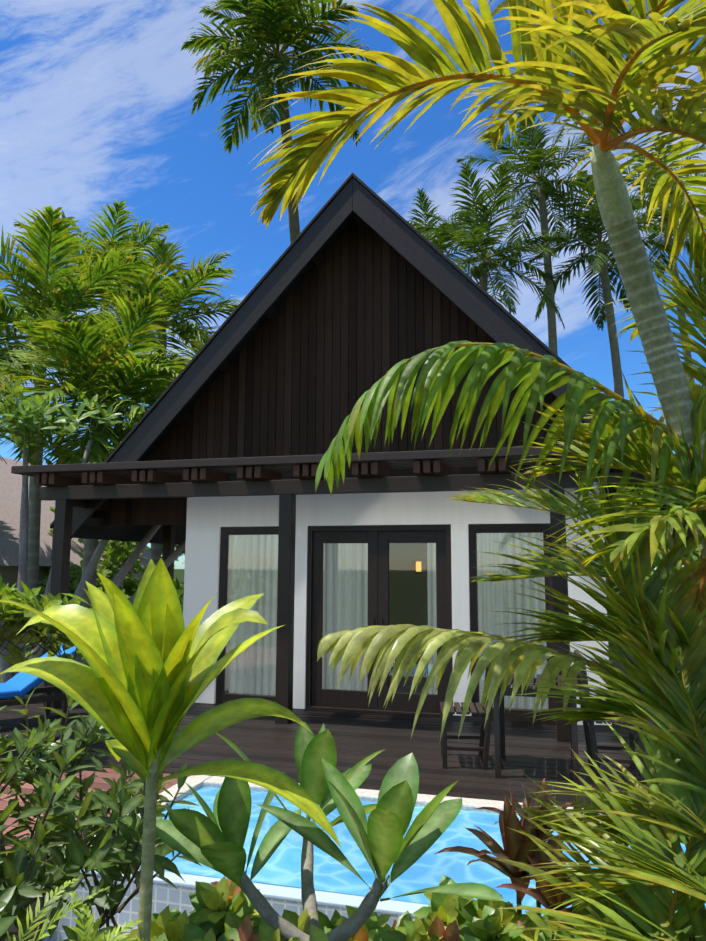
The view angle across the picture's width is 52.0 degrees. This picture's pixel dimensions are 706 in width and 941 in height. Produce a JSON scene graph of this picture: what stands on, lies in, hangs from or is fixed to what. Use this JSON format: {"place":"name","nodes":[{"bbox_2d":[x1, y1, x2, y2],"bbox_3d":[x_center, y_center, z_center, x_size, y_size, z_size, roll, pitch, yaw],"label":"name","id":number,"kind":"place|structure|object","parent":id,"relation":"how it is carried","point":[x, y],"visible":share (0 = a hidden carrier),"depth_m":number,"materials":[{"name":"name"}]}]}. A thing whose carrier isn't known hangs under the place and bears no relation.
{"place":"outdoors","nodes":[
{"label":"outdoors","id":0,"kind":"place"},
{"bbox_2d":[4,889,44,940],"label":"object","id":1,"kind":"object","parent":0,"point":[13,928],"depth_m":4.05,"materials":[{"name":"green plant"}]},
{"bbox_2d":[0,686,68,722],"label":"lounge chair frame","id":2,"kind":"object","parent":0,"point":[48,698],"visible":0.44,"depth_m":7.73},
{"bbox_2d":[0,643,77,698],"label":"lounge chair cushion","id":3,"kind":"object","parent":2,"relation":"on","point":[20,684],"visible":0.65,"depth_m":7.64,"materials":[{"name":"blue fabric"}]},
{"bbox_2d":[0,575,105,665],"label":"shrub","id":4,"kind":"object","parent":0,"point":[25,597],"depth_m":6.52,"materials":[{"name":"green plant"}]},
{"bbox_2d":[0,566,146,655],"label":"neighbour hut walls","id":5,"kind":"structure","parent":0,"point":[9,575],"depth_m":16.38,"materials":[{"name":"beige paint"}]},
{"bbox_2d":[0,457,174,566],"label":"neighboring building","id":6,"kind":"structure","parent":5,"relation":"on","point":[10,493],"depth_m":18.04,"materials":[{"name":"beige paint"}]},
{"bbox_2d":[0,761,189,859],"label":"pool deck","id":7,"kind":"structure","parent":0,"point":[99,782],"depth_m":5.50,"materials":[{"name":"brown"}]},
{"bbox_2d":[0,688,202,940],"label":"shrub","id":8,"kind":"object","parent":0,"point":[106,852],"depth_m":2.44,"materials":[{"name":"green plant"}]},
{"bbox_2d":[73,500,175,582],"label":"bure side posts","id":9,"kind":"object","parent":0,"point":[168,549],"depth_m":11.25,"materials":[{"name":"black wood"}]},
{"bbox_2d":[137,749,159,940],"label":"plant stem","id":10,"kind":"object","parent":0,"point":[147,868],"visible":0.96,"depth_m":1.84,"materials":[{"name":"green plant"}]},
{"bbox_2d":[0,558,341,847],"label":"dracaena leaves","id":11,"kind":"object","parent":10,"relation":"attached to","point":[143,681],"visible":0.98,"depth_m":1.91,"materials":[{"name":"green plant"}]},
{"bbox_2d":[65,775,601,847],"bbox_3d":[0.479,2.322,4.457,4.150,0.104,1.770,-2,-8,15],"label":"pool coping","id":12,"kind":"object","parent":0,"point":[196,782],"visible":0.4,"depth_m":5.31,"materials":[{"name":"white stone"}]},
{"bbox_2d":[0,0,705,569],"label":"sky","id":13,"kind":"structure","parent":0,"point":[96,96],"materials":[{"name":"blue"}]},
{"bbox_2d":[183,482,611,725],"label":"bure walls","id":14,"kind":"structure","parent":0,"point":[207,518],"depth_m":8.71,"materials":[{"name":"white paint"}]},
{"bbox_2d":[229,535,277,694],"bbox_3d":[-1.180,1.799,9.162,0.830,2.150,0.090,-2,-8,15],"label":"curtain","id":15,"kind":"object","parent":14,"relation":"attached to","point":[262,613],"depth_m":9.17,"materials":[{"name":"white fabric"}]},
{"bbox_2d":[215,523,555,722],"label":"bure door frames","id":16,"kind":"structure","parent":14,"relation":"in","point":[378,539],"depth_m":8.56,"materials":[{"name":"black wood"}]},
{"bbox_2d":[223,532,547,709],"bbox_3d":[0.276,1.727,8.576,3.880,1.950,0.013,-2,-8,15],"label":"window glass","id":17,"kind":"object","parent":16,"relation":"in","point":[401,595],"visible":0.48,"depth_m":8.63,"materials":[{"name":"clear glass"}]},
{"bbox_2d":[174,569,678,672],"bbox_3d":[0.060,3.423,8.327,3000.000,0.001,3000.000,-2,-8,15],"label":"ground","id":18,"kind":"structure","parent":0,"point":[178,574],"depth_m":175.20,"materials":[{"name":"soil"}]},
{"bbox_2d":[0,318,54,443],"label":"palm","id":19,"kind":"object","parent":18,"relation":"on","point":[1,328],"visible":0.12,"depth_m":15.59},
{"bbox_2d":[7,878,145,940],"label":"fern","id":20,"kind":"object","parent":18,"relation":"on","point":[89,927],"visible":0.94,"depth_m":1.76,"materials":[{"name":"green plant"}]},
{"bbox_2d":[0,204,166,659],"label":"palm","id":21,"kind":"object","parent":18,"relation":"on","point":[61,291],"depth_m":14.00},
{"bbox_2d":[0,377,185,698],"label":"frangipani tree","id":22,"kind":"object","parent":18,"relation":"on","point":[30,415],"depth_m":10.06,"materials":[{"name":"green plant"}]},
{"bbox_2d":[0,199,189,340],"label":"palm","id":23,"kind":"object","parent":18,"relation":"on","point":[126,240],"depth_m":21.60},
{"bbox_2d":[0,290,191,666],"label":"palm","id":24,"kind":"object","parent":18,"relation":"on","point":[96,363],"depth_m":11.73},
{"bbox_2d":[76,235,243,564],"bbox_3d":[-4.638,-0.566,17.783,4.992,10.422,4.904,-2,-8,15],"label":"palm","id":25,"kind":"object","parent":18,"relation":"on","point":[174,288],"depth_m":17.86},
{"bbox_2d":[141,332,212,396],"bbox_3d":[-3.333,0.652,16.411,3.923,7.660,3.874,-2,-8,15],"label":"palm","id":26,"kind":"object","parent":18,"relation":"on","point":[199,344],"visible":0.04,"depth_m":16.55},
{"bbox_2d":[181,0,376,243],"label":"tall coconut palm","id":27,"kind":"object","parent":18,"relation":"on","point":[273,23],"depth_m":18.55,"materials":[{"name":"green plant"}]},
{"bbox_2d":[42,873,544,940],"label":"pool edge wall","id":28,"kind":"structure","parent":18,"relation":"on","point":[164,896],"depth_m":3.95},
{"bbox_2d":[79,868,427,916],"bbox_3d":[0.262,2.214,3.664,3.812,0.020,0.128,-2,-8,15],"label":"pool rim","id":29,"kind":"object","parent":28,"relation":"on","point":[327,898],"visible":0.15,"depth_m":3.78,"materials":[{"name":"white stone"}]},
{"bbox_2d":[156,722,504,940],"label":"plumeria","id":30,"kind":"object","parent":18,"relation":"on","point":[215,839],"depth_m":2.13,"materials":[{"name":"green plant"}]},
{"bbox_2d":[0,507,703,682],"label":"hedge","id":31,"kind":"object","parent":18,"relation":"on","point":[113,550],"depth_m":17.94,"materials":[{"name":"green plant"}]},
{"bbox_2d":[118,901,683,940],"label":"plants","id":32,"kind":"object","parent":18,"relation":"on","point":[485,928],"depth_m":2.20,"materials":[{"name":"green plant"}]},
{"bbox_2d":[123,875,637,940],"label":"croton shrubs","id":33,"kind":"object","parent":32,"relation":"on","point":[456,914],"depth_m":2.27,"materials":[{"name":"green plant"}]},
{"bbox_2d":[206,654,666,728],"bbox_3d":[0.597,3.441,10.620,8.280,0.588,10.330,-2,-8,15],"label":"deck base","id":34,"kind":"object","parent":18,"relation":"on","point":[618,665],"depth_m":8.68,"materials":[{"name":"brown wood"}]},
{"bbox_2d":[0,695,671,806],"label":"wooden deck","id":35,"kind":"structure","parent":34,"relation":"on","point":[538,753],"depth_m":6.69,"materials":[{"name":"brown wood"}]},
{"bbox_2d":[43,488,570,741],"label":"pergola posts","id":36,"kind":"object","parent":35,"relation":"on","point":[60,567],"visible":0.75,"depth_m":7.96,"materials":[{"name":"black wood"}]},
{"bbox_2d":[39,471,585,500],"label":"pergola beams","id":37,"kind":"structure","parent":36,"relation":"on","point":[433,483],"depth_m":8.06,"materials":[{"name":"black wood"}]},
{"bbox_2d":[34,456,574,486],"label":"rafter ends","id":38,"kind":"object","parent":37,"relation":"on","point":[362,469],"visible":0.75,"depth_m":8.20,"materials":[{"name":"brown wood"}]},
{"bbox_2d":[11,445,578,477],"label":"pergola boards","id":39,"kind":"object","parent":38,"relation":"on","point":[392,460],"visible":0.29,"depth_m":7.97,"materials":[{"name":"brown wood"}]},
{"bbox_2d":[440,659,493,769],"bbox_3d":[1.002,2.045,6.327,0.473,0.961,0.460,0,-8,5],"label":"deck chair","id":40,"kind":"object","parent":35,"relation":"on","point":[457,708],"visible":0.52,"depth_m":6.10,"materials":[{"name":"brown wood"}]},
{"bbox_2d":[494,673,579,783],"bbox_3d":[1.533,2.128,6.062,0.695,0.731,0.700,-2,-8,15],"label":"deck table","id":41,"kind":"object","parent":35,"relation":"on","point":[499,732],"visible":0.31,"depth_m":5.83,"materials":[{"name":"brown wood"}]},
{"bbox_2d":[574,650,646,783],"bbox_3d":[2.105,2.003,5.973,0.473,0.961,0.460,-1,-8,10],"label":"deck chair","id":42,"kind":"object","parent":35,"relation":"on","point":[592,746],"visible":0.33,"depth_m":5.76,"materials":[{"name":"brown wood"}]},
{"bbox_2d":[73,215,698,544],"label":"roof fascia","id":43,"kind":"structure","parent":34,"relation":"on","point":[134,533],"depth_m":9.77,"materials":[{"name":"black wood"}]},
{"bbox_2d":[322,543,367,690],"bbox_3d":[-0.036,1.763,8.853,0.760,2.150,0.088,-2,-8,15],"label":"curtain","id":44,"kind":"object","parent":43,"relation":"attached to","point":[356,589],"depth_m":8.89,"materials":[{"name":"white fabric"}]},
{"bbox_2d":[50,172,685,559],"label":"bure barge boards","id":45,"kind":"object","parent":43,"relation":"attached to","point":[491,317],"visible":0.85,"depth_m":8.93,"materials":[{"name":"black wood"}]},
{"bbox_2d":[99,219,677,525],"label":"gable wall","id":46,"kind":"structure","parent":43,"relation":"attached to","point":[362,310],"depth_m":9.21,"materials":[{"name":"brown wood"}]},
{"bbox_2d":[414,544,423,573],"bbox_3d":[0.874,0.851,9.608,0.120,1.030,0.120,-2,-8,15],"label":"lantern frame","id":47,"kind":"object","parent":43,"relation":"hanging from","point":[415,560],"depth_m":9.52,"materials":[{"name":"metal"}]},
{"bbox_2d":[416,562,420,571],"bbox_3d":[0.872,1.267,9.552,0.075,0.130,0.075,-2,-8,15],"label":"lamp","id":48,"kind":"object","parent":47,"relation":"in","point":[418,564],"depth_m":9.52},
{"bbox_2d":[427,543,436,693],"bbox_3d":[1.021,1.730,8.569,0.270,2.150,0.090,-2,-8,15],"label":"curtain","id":49,"kind":"object","parent":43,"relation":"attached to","point":[432,622],"depth_m":8.62,"materials":[{"name":"white fabric"}]},
{"bbox_2d":[408,188,508,260],"bbox_3d":[3.506,-2.295,28.067,5.442,16.694,5.307,-2,-8,15],"label":"coconut palm","id":50,"kind":"object","parent":18,"relation":"on","point":[424,208],"visible":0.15,"depth_m":27.99,"materials":[{"name":"green plant"}]},
{"bbox_2d":[250,0,705,554],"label":"palm","id":51,"kind":"object","parent":18,"relation":"on","point":[596,63],"depth_m":2.67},
{"bbox_2d":[414,160,568,330],"bbox_3d":[4.280,-1.873,22.185,4.861,14.338,5.584,-2,-8,15],"label":"coconut palm","id":52,"kind":"object","parent":18,"relation":"on","point":[474,237],"depth_m":22.02,"materials":[{"name":"green plant"}]},
{"bbox_2d":[315,210,705,571],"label":"palm","id":53,"kind":"object","parent":18,"relation":"on","point":[436,385],"visible":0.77,"depth_m":2.92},
{"bbox_2d":[435,782,585,914],"bbox_3d":[0.611,1.885,2.535,0.586,1.494,0.492,-6,-10,38],"label":"ti plant","id":54,"kind":"object","parent":18,"relation":"on","point":[517,846],"visible":0.73,"depth_m":2.61,"materials":[{"name":"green plant"}]},
{"bbox_2d":[317,372,705,940],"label":"palm clump fronds","id":55,"kind":"object","parent":18,"relation":"on","point":[663,636],"visible":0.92,"depth_m":2.42,"materials":[{"name":"green plant"}]},
{"bbox_2d":[477,778,572,914],"bbox_3d":[0.725,1.957,2.846,0.469,1.436,0.403,-2,-8,15],"label":"ti plant","id":56,"kind":"object","parent":18,"relation":"on","point":[539,833],"visible":0.35,"depth_m":2.92,"materials":[{"name":"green plant"}]},
{"bbox_2d":[455,104,601,354],"bbox_3d":[6.200,-3.237,23.708,5.486,17.437,5.587,-2,-8,15],"label":"coconut palm","id":57,"kind":"object","parent":18,"relation":"on","point":[533,158],"depth_m":23.95,"materials":[{"name":"green plant"}]},
{"bbox_2d":[495,837,589,927],"bbox_3d":[0.681,1.923,2.346,0.373,1.369,0.328,5,-9,-31],"label":"ti plant","id":58,"kind":"object","parent":18,"relation":"on","point":[540,896],"visible":0.48,"depth_m":2.40,"materials":[{"name":"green plant"}]},
{"bbox_2d":[529,154,681,645],"bbox_3d":[8.007,-2.230,22.761,4.841,15.194,5.208,-2,-8,15],"label":"coconut palm","id":59,"kind":"object","parent":18,"relation":"on","point":[592,215],"depth_m":23.29,"materials":[{"name":"green plant"}]},
{"bbox_2d":[608,136,705,558],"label":"coconut palm","id":60,"kind":"object","parent":18,"relation":"on","point":[657,175],"depth_m":27.54,"materials":[{"name":"green plant"}]},
{"bbox_2d":[225,472,644,692],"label":"interior wall","id":61,"kind":"structure","parent":0,"point":[398,608],"depth_m":11.03,"materials":[{"name":"beige paint"}]},
{"bbox_2d":[175,539,698,565],"bbox_3d":[-3.800,1.379,31.082,89.650,8.142,40.220,0,-8,1],"label":"treeline","id":62,"kind":"object","parent":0,"point":[685,556],"depth_m":38.27,"materials":[{"name":"green plant"}]},
{"bbox_2d":[477,533,547,709],"bbox_3d":[1.836,1.704,8.349,0.820,2.150,0.087,-2,-8,15],"label":"curtain","id":63,"kind":"object","parent":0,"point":[501,591],"depth_m":8.40,"materials":[{"name":"white fabric"}]},
{"bbox_3d":[0.470,2.893,4.355,4.010,1.145,1.680,-2,-8,15],"label":"pool","id":64,"kind":"object","parent":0,"visible":0},
{"bbox_2d":[140,787,705,915],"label":"pool water","id":65,"kind":"structure","parent":64,"relation":"in","point":[429,868],"depth_m":4.19,"materials":[{"name":"blue liquid"}]}
]}

